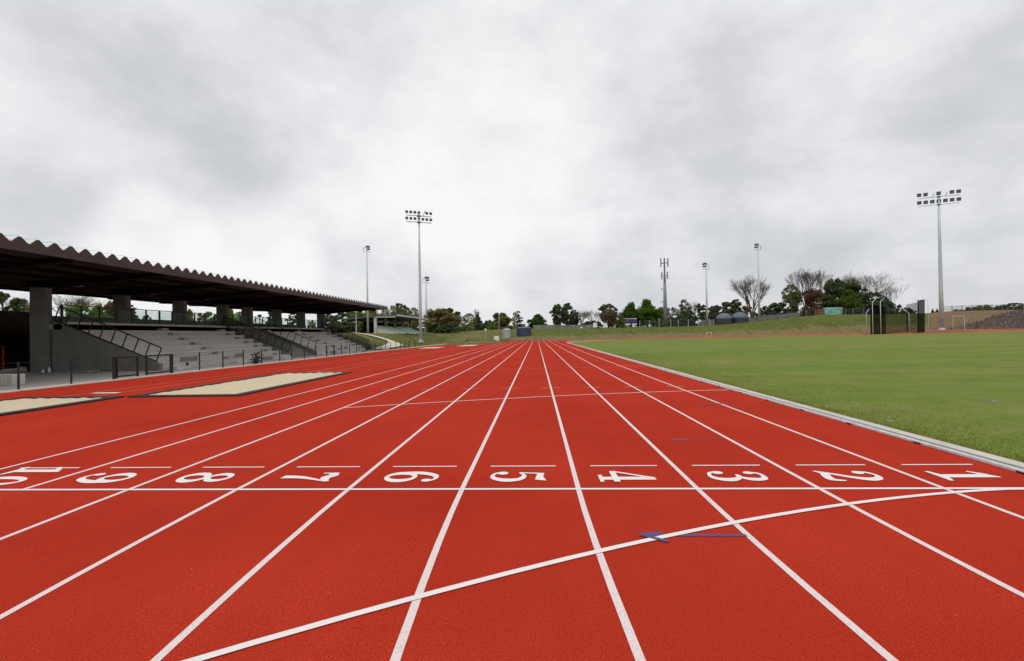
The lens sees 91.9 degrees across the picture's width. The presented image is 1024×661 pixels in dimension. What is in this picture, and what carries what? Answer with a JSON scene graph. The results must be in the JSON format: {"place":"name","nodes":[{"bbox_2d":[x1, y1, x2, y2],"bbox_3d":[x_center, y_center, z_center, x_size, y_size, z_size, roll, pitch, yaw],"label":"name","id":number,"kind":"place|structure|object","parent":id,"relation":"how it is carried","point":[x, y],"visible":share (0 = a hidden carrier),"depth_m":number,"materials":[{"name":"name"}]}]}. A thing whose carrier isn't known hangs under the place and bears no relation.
{"place":"outdoors","nodes":[
{"label":"outdoors","id":0,"kind":"place"},
{"bbox_2d":[0,349,396,392],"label":"paving","id":1,"kind":"structure","parent":0,"point":[32,379],"depth_m":23.86,"materials":[{"name":"concrete"}]},
{"bbox_2d":[0,374,24,384],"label":"concrete block","id":2,"kind":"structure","parent":1,"relation":"on","point":[8,379],"depth_m":18.81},
{"bbox_2d":[73,369,99,372],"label":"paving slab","id":3,"kind":"structure","parent":1,"relation":"on","point":[86,371],"depth_m":25.32,"materials":[{"name":"concrete"}]},
{"bbox_2d":[0,233,387,372],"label":"grandstand","id":4,"kind":"object","parent":1,"relation":"on","point":[40,271],"visible":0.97,"depth_m":30.90,"materials":[{"name":"concrete"}]},
{"bbox_2d":[0,344,443,392],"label":"kerb strip","id":5,"kind":"object","parent":1,"relation":"on","point":[14,390],"visible":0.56,"depth_m":22.65,"materials":[{"name":"concrete"}]},
{"bbox_2d":[0,357,115,389],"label":"track fence","id":6,"kind":"object","parent":5,"relation":"on","point":[113,361],"visible":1,"depth_m":18.87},
{"bbox_2d":[115,356,138,377],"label":"fence gate","id":7,"kind":"structure","parent":6,"relation":"attached to","point":[137,366],"depth_m":21.49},
{"bbox_2d":[172,343,362,372],"bbox_3d":[-15.921,1.702,37.380,0.085,0.940,26.634,-1,0,3],"label":"track fence","id":8,"kind":"object","parent":5,"relation":"on","point":[333,351],"visible":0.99,"depth_m":32.10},
{"bbox_2d":[145,354,171,374],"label":"fence gate","id":9,"kind":"structure","parent":8,"relation":"attached to","point":[161,355],"depth_m":23.13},
{"bbox_2d":[365,341,409,351],"bbox_3d":[-14.799,1.868,60.211,0.085,0.940,17.933,-1,0,3],"label":"track fence","id":10,"kind":"object","parent":5,"relation":"on","point":[386,346],"visible":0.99,"depth_m":58.34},
{"bbox_2d":[249,351,263,363],"bbox_3d":[-16.447,1.740,31.779,0.955,0.811,0.919,-1,0,3],"label":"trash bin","id":11,"kind":"object","parent":1,"relation":"on","point":[255,359],"visible":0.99,"depth_m":31.76,"materials":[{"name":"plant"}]},
{"bbox_2d":[344,332,401,348],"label":"path","id":12,"kind":"structure","parent":0,"point":[396,344],"depth_m":75.29,"materials":[{"name":"concrete"}]},
{"bbox_2d":[0,340,1023,660],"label":"running track","id":13,"kind":"structure","parent":0,"point":[898,596],"depth_m":4.21,"materials":[{"name":"rubber"}]},
{"bbox_2d":[0,467,61,484],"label":"lane number","id":14,"kind":"object","parent":13,"relation":"on","point":[19,478],"visible":1,"depth_m":6.19,"materials":[{"name":"white paint"}]},
{"bbox_2d":[0,396,124,415],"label":"sand pit","id":15,"kind":"object","parent":13,"relation":"on","point":[11,406],"visible":1,"depth_m":13.07,"materials":[{"name":"sand"}]},
{"bbox_2d":[76,473,136,482],"bbox_3d":[-4.813,1.743,5.861,0.627,0.002,0.421,-1,0,3],"label":"lane number","id":16,"kind":"object","parent":13,"relation":"on","point":[99,480],"visible":1,"depth_m":5.80,"materials":[{"name":"white paint"}]},
{"bbox_2d":[176,473,234,482],"bbox_3d":[-3.591,1.723,5.806,0.620,0.001,0.409,-1,0,3],"label":"lane number","id":17,"kind":"object","parent":13,"relation":"on","point":[207,477],"visible":1,"depth_m":5.78,"materials":[{"name":"white paint"}]},
{"bbox_2d":[127,372,351,397],"bbox_3d":[-9.163,1.896,18.409,3.310,0.057,8.660,-1,0,3],"label":"sand pit","id":18,"kind":"object","parent":13,"relation":"on","point":[244,386],"visible":1,"depth_m":16.72,"materials":[{"name":"sand"}]},
{"bbox_2d":[282,472,338,481],"bbox_3d":[-2.355,1.701,5.750,0.634,0.002,0.372,-1,0,3],"label":"lane number","id":19,"kind":"object","parent":13,"relation":"on","point":[326,478],"visible":1,"depth_m":5.74,"materials":[{"name":"white paint"}]},
{"bbox_2d":[63,347,635,396],"bbox_3d":[-2.110,2.029,46.546,19.326,0.001,65.200,-1,0,3],"label":"runway marking","id":20,"kind":"object","parent":13,"relation":"on","point":[298,365],"visible":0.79,"depth_m":23.50,"materials":[{"name":"white paint"}]},
{"bbox_2d":[384,472,438,481],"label":"lane number","id":21,"kind":"object","parent":13,"relation":"on","point":[414,475],"visible":1,"depth_m":5.72,"materials":[{"name":"white paint"}]},
{"bbox_2d":[30,392,972,467],"bbox_3d":[-5.137,1.800,12.002,8.891,0.001,22.818,-1,-1,-38],"label":"dash marking","id":22,"kind":"object","parent":13,"relation":"on","point":[456,466],"visible":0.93,"depth_m":6.11,"materials":[{"name":"white paint"}]},
{"bbox_2d":[0,342,1023,660],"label":"lane marking","id":23,"kind":"object","parent":13,"relation":"on","point":[618,604],"visible":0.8,"depth_m":4.07,"materials":[{"name":"white paint"}]},
{"bbox_2d":[0,390,1023,660],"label":"start marking","id":24,"kind":"object","parent":13,"relation":"on","point":[318,624],"visible":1,"depth_m":4.07,"materials":[{"name":"white paint"}]},
{"bbox_2d":[490,472,545,481],"bbox_3d":[0.069,1.659,5.621,0.634,0.002,0.396,-1,0,3],"label":"lane number","id":25,"kind":"object","parent":13,"relation":"on","point":[539,476],"visible":1,"depth_m":5.58,"materials":[{"name":"white paint"}]},
{"bbox_2d":[598,471,656,481],"bbox_3d":[1.286,1.638,5.571,0.626,0.002,0.416,-1,0,3],"label":"lane number","id":26,"kind":"object","parent":13,"relation":"on","point":[615,477],"visible":1,"depth_m":5.49,"materials":[{"name":"white paint"}]},
{"bbox_2d":[639,531,746,541],"bbox_3d":[1.429,1.623,3.893,0.842,0.005,0.224,-1,0,3],"label":"blue arrow marking","id":27,"kind":"object","parent":13,"relation":"on","point":[651,534],"visible":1,"depth_m":3.93,"materials":[{"name":"paint"}]},
{"bbox_2d":[707,471,767,480],"bbox_3d":[2.500,1.617,5.502,0.623,0.002,0.396,-1,0,3],"label":"lane number","id":28,"kind":"object","parent":13,"relation":"on","point":[739,477],"visible":1,"depth_m":5.44,"materials":[{"name":"white paint"}]},
{"bbox_2d":[814,471,882,480],"bbox_3d":[3.714,1.597,5.445,0.631,0.002,0.398,-1,0,3],"label":"lane number","id":29,"kind":"object","parent":13,"relation":"on","point":[826,475],"visible":1,"depth_m":5.41,"materials":[{"name":"white paint"}]},
{"bbox_2d":[925,471,999,479],"bbox_3d":[4.937,1.575,5.376,0.620,0.002,0.360,-1,0,3],"label":"lane number","id":30,"kind":"object","parent":13,"relation":"on","point":[946,476],"visible":1,"depth_m":5.38,"materials":[{"name":"white paint"}]},
{"bbox_2d":[0,0,1023,327],"label":"sky","id":31,"kind":"structure","parent":0,"point":[557,151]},
{"bbox_2d":[336,310,1023,349],"bbox_3d":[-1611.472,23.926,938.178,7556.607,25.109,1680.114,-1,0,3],"label":"hillside","id":32,"kind":"structure","parent":0,"point":[816,324],"depth_m":128.28,"materials":[{"name":"green plant"}]},
{"bbox_2d":[0,291,28,311],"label":"evergreen tree","id":33,"kind":"object","parent":32,"relation":"on","point":[17,304],"visible":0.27,"depth_m":48.79,"materials":[{"name":"green plant"}]},
{"bbox_2d":[52,294,105,313],"bbox_3d":[-57.498,-1.999,64.795,7.366,6.255,6.405,-1,-1,23],"label":"bare tree","id":34,"kind":"object","parent":32,"relation":"on","point":[79,301],"visible":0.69,"depth_m":64.64,"materials":[{"name":"brown plant"}]},
{"bbox_2d":[65,304,94,316],"bbox_3d":[-53.082,-1.145,60.531,3.025,4.221,3.082,-1,-1,-28],"label":"leafy tree","id":35,"kind":"object","parent":32,"relation":"on","point":[76,308],"visible":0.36,"depth_m":60.24,"materials":[{"name":"green plant"}]},
{"bbox_2d":[89,303,112,317],"bbox_3d":[-52.345,-1.271,62.696,2.999,4.517,2.954,-1,0,3],"label":"leafy tree","id":36,"kind":"object","parent":32,"relation":"on","point":[103,314],"visible":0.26,"depth_m":62.41,"materials":[{"name":"green plant"}]},
{"bbox_2d":[102,300,112,316],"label":"leafy tree","id":37,"kind":"object","parent":32,"relation":"on","point":[109,311],"visible":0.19,"depth_m":65.19,"materials":[{"name":"brown plant"}]},
{"bbox_2d":[195,311,215,321],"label":"leafy tree","id":38,"kind":"object","parent":32,"relation":"on","point":[201,317],"visible":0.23,"depth_m":75.91,"materials":[{"name":"green plant"}]},
{"bbox_2d":[229,309,239,322],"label":"leafy tree","id":39,"kind":"object","parent":32,"relation":"on","point":[231,311],"visible":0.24,"depth_m":78.11,"materials":[{"name":"green plant"}]},
{"bbox_2d":[325,315,337,332],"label":"evergreen tree","id":40,"kind":"object","parent":32,"relation":"on","point":[328,318],"visible":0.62,"depth_m":93.34,"materials":[{"name":"green plant"}]},
{"bbox_2d":[327,313,352,328],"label":"evergreen tree","id":41,"kind":"object","parent":32,"relation":"on","point":[338,316],"visible":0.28,"depth_m":111.42,"materials":[{"name":"green plant"}]},
{"bbox_2d":[335,321,360,332],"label":"shrub","id":42,"kind":"object","parent":32,"relation":"on","point":[348,327],"visible":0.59,"depth_m":104.55,"materials":[{"name":"green plant"}]},
{"bbox_2d":[348,312,363,331],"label":"leafy tree","id":43,"kind":"object","parent":32,"relation":"on","point":[357,314],"visible":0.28,"depth_m":117.26,"materials":[{"name":"green plant"}]},
{"bbox_2d":[363,246,369,332],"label":"floodlight pole","id":44,"kind":"object","parent":32,"relation":"on","point":[367,286],"visible":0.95,"depth_m":91.42,"materials":[{"name":"metal"}]},
{"bbox_2d":[407,307,418,330],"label":"leafy tree","id":45,"kind":"object","parent":32,"relation":"on","point":[416,322],"visible":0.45,"depth_m":141.44,"materials":[{"name":"green plant"}]},
{"bbox_2d":[405,210,431,343],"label":"floodlight tower","id":46,"kind":"structure","parent":32,"relation":"on","point":[420,341],"depth_m":85.77,"materials":[{"name":"metal"}]},
{"bbox_2d":[422,276,428,331],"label":"floodlight pole","id":47,"kind":"object","parent":32,"relation":"on","point":[427,277],"visible":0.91,"depth_m":141.35,"materials":[{"name":"metal"}]},
{"bbox_2d":[422,308,459,331],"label":"leafy tree","id":48,"kind":"object","parent":32,"relation":"on","point":[445,318],"visible":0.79,"depth_m":138.95,"materials":[{"name":"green plant"}]},
{"bbox_2d":[432,324,460,333],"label":"shrub","id":49,"kind":"object","parent":32,"relation":"on","point":[442,329],"visible":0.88,"depth_m":136.36,"materials":[{"name":"green plant"}]},
{"bbox_2d":[455,323,474,330],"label":"shrub","id":50,"kind":"object","parent":32,"relation":"on","point":[467,327],"visible":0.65,"depth_m":147.75,"materials":[{"name":"green plant"}]},
{"bbox_2d":[462,313,476,328],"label":"leafy tree","id":51,"kind":"object","parent":32,"relation":"on","point":[471,323],"visible":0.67,"depth_m":152.21,"materials":[{"name":"green plant"}]},
{"bbox_2d":[471,312,482,330],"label":"conifer","id":52,"kind":"object","parent":32,"relation":"on","point":[479,326],"visible":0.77,"depth_m":158.06,"materials":[{"name":"green plant"}]},
{"bbox_2d":[492,312,505,326],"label":"evergreen tree","id":53,"kind":"object","parent":32,"relation":"on","point":[496,315],"visible":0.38,"depth_m":184.24,"materials":[{"name":"green plant"}]},
{"bbox_2d":[497,316,514,328],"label":"leafy tree","id":54,"kind":"object","parent":32,"relation":"on","point":[506,320],"visible":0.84,"depth_m":164.69,"materials":[{"name":"green plant"}]},
{"bbox_2d":[511,311,522,328],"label":"pine tree","id":55,"kind":"object","parent":32,"relation":"on","point":[516,321],"visible":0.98,"depth_m":189.59,"materials":[{"name":"green plant"}]},
{"bbox_2d":[517,326,530,336],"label":"water tank","id":56,"kind":"object","parent":32,"relation":"on","point":[524,331],"visible":0.94,"depth_m":130.32,"materials":[{"name":"blue plastic"}]},
{"bbox_2d":[527,314,546,328],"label":"leafy tree","id":57,"kind":"object","parent":32,"relation":"on","point":[538,319],"visible":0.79,"depth_m":178.34,"materials":[{"name":"green plant"}]},
{"bbox_2d":[549,303,561,324],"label":"evergreen tree","id":58,"kind":"object","parent":32,"relation":"on","point":[556,311],"visible":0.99,"depth_m":148.58,"materials":[{"name":"green plant"}]},
{"bbox_2d":[533,325,592,328],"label":"boundary fence","id":59,"kind":"object","parent":32,"relation":"on","point":[562,326],"visible":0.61,"depth_m":145.52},
{"bbox_2d":[560,302,574,324],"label":"evergreen tree","id":60,"kind":"object","parent":32,"relation":"on","point":[565,315],"visible":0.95,"depth_m":148.43,"materials":[{"name":"green plant"}]},
{"bbox_2d":[574,310,590,324],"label":"bare tree","id":61,"kind":"object","parent":32,"relation":"on","point":[579,316],"visible":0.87,"depth_m":154.58,"materials":[{"name":"brown plant"}]},
{"bbox_2d":[598,304,617,319],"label":"evergreen tree","id":62,"kind":"object","parent":32,"relation":"on","point":[604,307],"visible":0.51,"depth_m":156.11,"materials":[{"name":"green plant"}]},
{"bbox_2d":[600,309,617,327],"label":"leafy tree","id":63,"kind":"object","parent":32,"relation":"on","point":[609,323],"visible":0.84,"depth_m":150.11,"materials":[{"name":"brown plant"}]},
{"bbox_2d":[603,310,622,327],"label":"bare tree","id":64,"kind":"object","parent":32,"relation":"on","point":[615,314],"visible":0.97,"depth_m":149.27,"materials":[{"name":"brown plant"}]},
{"bbox_2d":[615,317,627,327],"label":"shrub","id":65,"kind":"object","parent":32,"relation":"on","point":[621,320],"visible":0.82,"depth_m":149.92,"materials":[{"name":"green plant"}]},
{"bbox_2d":[625,318,636,327],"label":"banner sign","id":66,"kind":"object","parent":32,"relation":"on","point":[630,321],"visible":1,"depth_m":139.48,"materials":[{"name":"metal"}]},
{"bbox_2d":[617,302,645,327],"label":"leafy tree","id":67,"kind":"object","parent":32,"relation":"on","point":[629,310],"visible":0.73,"depth_m":153.13,"materials":[{"name":"green plant"}]},
{"bbox_2d":[634,299,661,326],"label":"leafy tree","id":68,"kind":"object","parent":32,"relation":"on","point":[651,313],"visible":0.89,"depth_m":153.93,"materials":[{"name":"green plant"}]},
{"bbox_2d":[660,258,668,326],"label":"telecom mast","id":69,"kind":"object","parent":32,"relation":"on","point":[665,318],"visible":0.99,"depth_m":139.71,"materials":[{"name":"metal"}]},
{"bbox_2d":[667,307,679,320],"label":"leafy tree","id":70,"kind":"object","parent":32,"relation":"on","point":[671,314],"visible":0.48,"depth_m":164.77,"materials":[{"name":"green plant"}]},
{"bbox_2d":[668,317,687,326],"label":"shrub","id":71,"kind":"object","parent":32,"relation":"on","point":[673,322],"visible":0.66,"depth_m":155.00,"materials":[{"name":"green plant"}]},
{"bbox_2d":[678,299,691,313],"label":"leafy tree","id":72,"kind":"object","parent":32,"relation":"on","point":[682,307],"visible":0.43,"depth_m":168.88,"materials":[{"name":"green plant"}]},
{"bbox_2d":[676,309,697,325],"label":"shrub","id":73,"kind":"object","parent":32,"relation":"on","point":[685,316],"visible":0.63,"depth_m":155.25,"materials":[{"name":"green plant"}]},
{"bbox_2d":[692,303,708,320],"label":"evergreen tree","id":74,"kind":"object","parent":32,"relation":"on","point":[702,314],"visible":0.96,"depth_m":154.55,"materials":[{"name":"green plant"}]},
{"bbox_2d":[702,263,707,324],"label":"floodlight pole","id":75,"kind":"object","parent":32,"relation":"on","point":[706,295],"visible":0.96,"depth_m":139.35,"materials":[{"name":"metal"}]},
{"bbox_2d":[699,319,714,325],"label":"boundary fence","id":76,"kind":"object","parent":32,"relation":"on","point":[710,322],"visible":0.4,"depth_m":143.47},
{"bbox_2d":[708,302,735,322],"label":"pine tree","id":77,"kind":"object","parent":32,"relation":"on","point":[718,308],"visible":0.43,"depth_m":156.29,"materials":[{"name":"green plant"}]},
{"bbox_2d":[716,313,732,324],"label":"water tank","id":78,"kind":"object","parent":32,"relation":"on","point":[723,318],"visible":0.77,"depth_m":138.60,"materials":[{"name":"plastic"}]},
{"bbox_2d":[730,299,743,312],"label":"pine tree","id":79,"kind":"object","parent":32,"relation":"on","point":[736,303],"visible":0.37,"depth_m":153.86,"materials":[{"name":"green plant"}]},
{"bbox_2d":[732,312,748,323],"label":"water tank","id":80,"kind":"object","parent":32,"relation":"on","point":[739,317],"visible":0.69,"depth_m":138.33,"materials":[{"name":"plastic"}]},
{"bbox_2d":[727,273,772,316],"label":"bare tree","id":81,"kind":"object","parent":32,"relation":"on","point":[745,286],"visible":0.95,"depth_m":144.58,"materials":[{"name":"brown plant"}]},
{"bbox_2d":[754,243,760,320],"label":"floodlight pole","id":82,"kind":"object","parent":32,"relation":"on","point":[759,315],"visible":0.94,"depth_m":136.75,"materials":[{"name":"metal"}]},
{"bbox_2d":[756,306,776,316],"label":"shrub","id":83,"kind":"object","parent":32,"relation":"on","point":[764,312],"visible":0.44,"depth_m":160.13,"materials":[{"name":"green plant"}]},
{"bbox_2d":[749,312,799,321],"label":"boundary fence","id":84,"kind":"object","parent":32,"relation":"on","point":[778,316],"visible":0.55,"depth_m":141.54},
{"bbox_2d":[768,302,786,314],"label":"evergreen tree","id":85,"kind":"object","parent":32,"relation":"on","point":[777,308],"visible":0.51,"depth_m":164.47,"materials":[{"name":"green plant"}]},
{"bbox_2d":[780,284,802,313],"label":"leafy tree","id":86,"kind":"object","parent":32,"relation":"on","point":[793,303],"visible":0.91,"depth_m":160.06,"materials":[{"name":"green plant"}]},
{"bbox_2d":[785,267,824,307],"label":"bare tree","id":87,"kind":"object","parent":32,"relation":"on","point":[805,277],"visible":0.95,"depth_m":164.40,"materials":[{"name":"brown plant"}]},
{"bbox_2d":[798,288,822,316],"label":"leafy tree","id":88,"kind":"object","parent":32,"relation":"on","point":[811,297],"visible":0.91,"depth_m":152.15,"materials":[{"name":"brown plant"}]},
{"bbox_2d":[814,269,832,293],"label":"bare tree","id":89,"kind":"object","parent":32,"relation":"on","point":[822,279],"visible":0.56,"depth_m":169.55,"materials":[{"name":"brown plant"}]},
{"bbox_2d":[819,278,844,307],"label":"evergreen tree","id":90,"kind":"object","parent":32,"relation":"on","point":[833,288],"visible":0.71,"depth_m":153.81,"materials":[{"name":"green plant"}]},
{"bbox_2d":[823,307,842,314],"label":"graffiti wall","id":91,"kind":"structure","parent":32,"relation":"on","point":[832,310],"depth_m":138.56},
{"bbox_2d":[833,290,864,314],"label":"leafy tree","id":92,"kind":"object","parent":32,"relation":"on","point":[849,301],"visible":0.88,"depth_m":145.60,"materials":[{"name":"green plant"}]},
{"bbox_2d":[843,281,867,314],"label":"leafy tree","id":93,"kind":"object","parent":32,"relation":"on","point":[854,287],"visible":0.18,"depth_m":157.65,"materials":[{"name":"green plant"}]},
{"bbox_2d":[834,269,902,314],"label":"bare tree","id":94,"kind":"object","parent":32,"relation":"on","point":[867,280],"visible":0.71,"depth_m":160.65,"materials":[{"name":"brown plant"}]},
{"bbox_2d":[855,291,887,314],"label":"evergreen tree","id":95,"kind":"object","parent":32,"relation":"on","point":[866,299],"visible":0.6,"depth_m":149.14,"materials":[{"name":"green plant"}]},
{"bbox_2d":[877,298,901,313],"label":"shrub","id":96,"kind":"object","parent":32,"relation":"on","point":[890,305],"visible":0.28,"depth_m":152.34,"materials":[{"name":"green plant"}]},
{"bbox_2d":[868,284,910,300],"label":"bare tree","id":97,"kind":"object","parent":32,"relation":"on","point":[891,290],"visible":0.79,"depth_m":158.29,"materials":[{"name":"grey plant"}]},
{"bbox_2d":[917,189,960,329],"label":"floodlight tower","id":98,"kind":"structure","parent":32,"relation":"on","point":[941,296],"depth_m":117.53,"materials":[{"name":"metal"}]},
{"bbox_2d":[970,304,994,310],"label":"shrub","id":99,"kind":"object","parent":32,"relation":"on","point":[984,307],"visible":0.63,"depth_m":148.66,"materials":[{"name":"green plant"}]},
{"bbox_2d":[947,310,1023,329],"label":"rubble","id":100,"kind":"object","parent":32,"relation":"on","point":[983,325],"visible":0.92,"depth_m":125.40,"materials":[{"name":"stone"}]},
{"bbox_2d":[999,303,1022,309],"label":"shrub","id":101,"kind":"object","parent":32,"relation":"on","point":[1020,306],"visible":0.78,"depth_m":147.73,"materials":[{"name":"green plant"}]},
{"bbox_2d":[388,341,1014,471],"bbox_3d":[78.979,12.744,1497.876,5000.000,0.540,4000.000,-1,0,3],"label":"ground","id":102,"kind":"structure","parent":0,"point":[680,375],"depth_m":20.49,"materials":[{"name":"green plant"}]},
{"bbox_2d":[341,314,428,333],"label":"covered stand","id":103,"kind":"object","parent":102,"relation":"on","point":[380,324],"visible":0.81,"depth_m":100.99,"materials":[{"name":"concrete"}]},
{"bbox_2d":[567,329,1023,341],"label":"bend track","id":104,"kind":"structure","parent":0,"point":[953,331],"depth_m":111.27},
{"bbox_2d":[866,296,928,333],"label":"throwing cage","id":105,"kind":"object","parent":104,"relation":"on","point":[879,322],"visible":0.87,"depth_m":108.76,"materials":[{"name":"fabric"}]},
{"bbox_2d":[569,331,1023,460],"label":"infield","id":106,"kind":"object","parent":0,"point":[964,368],"visible":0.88,"depth_m":18.75,"materials":[{"name":"green plant"}]},
{"bbox_2d":[566,340,1023,473],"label":"kerb rail","id":107,"kind":"object","parent":106,"relation":"on","point":[1005,463],"visible":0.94,"depth_m":7.84,"materials":[{"name":"metal"}]},
{"bbox_2d":[610,348,1023,462],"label":"grass","id":108,"kind":"structure","parent":106,"relation":"on","point":[1019,458],"depth_m":9.76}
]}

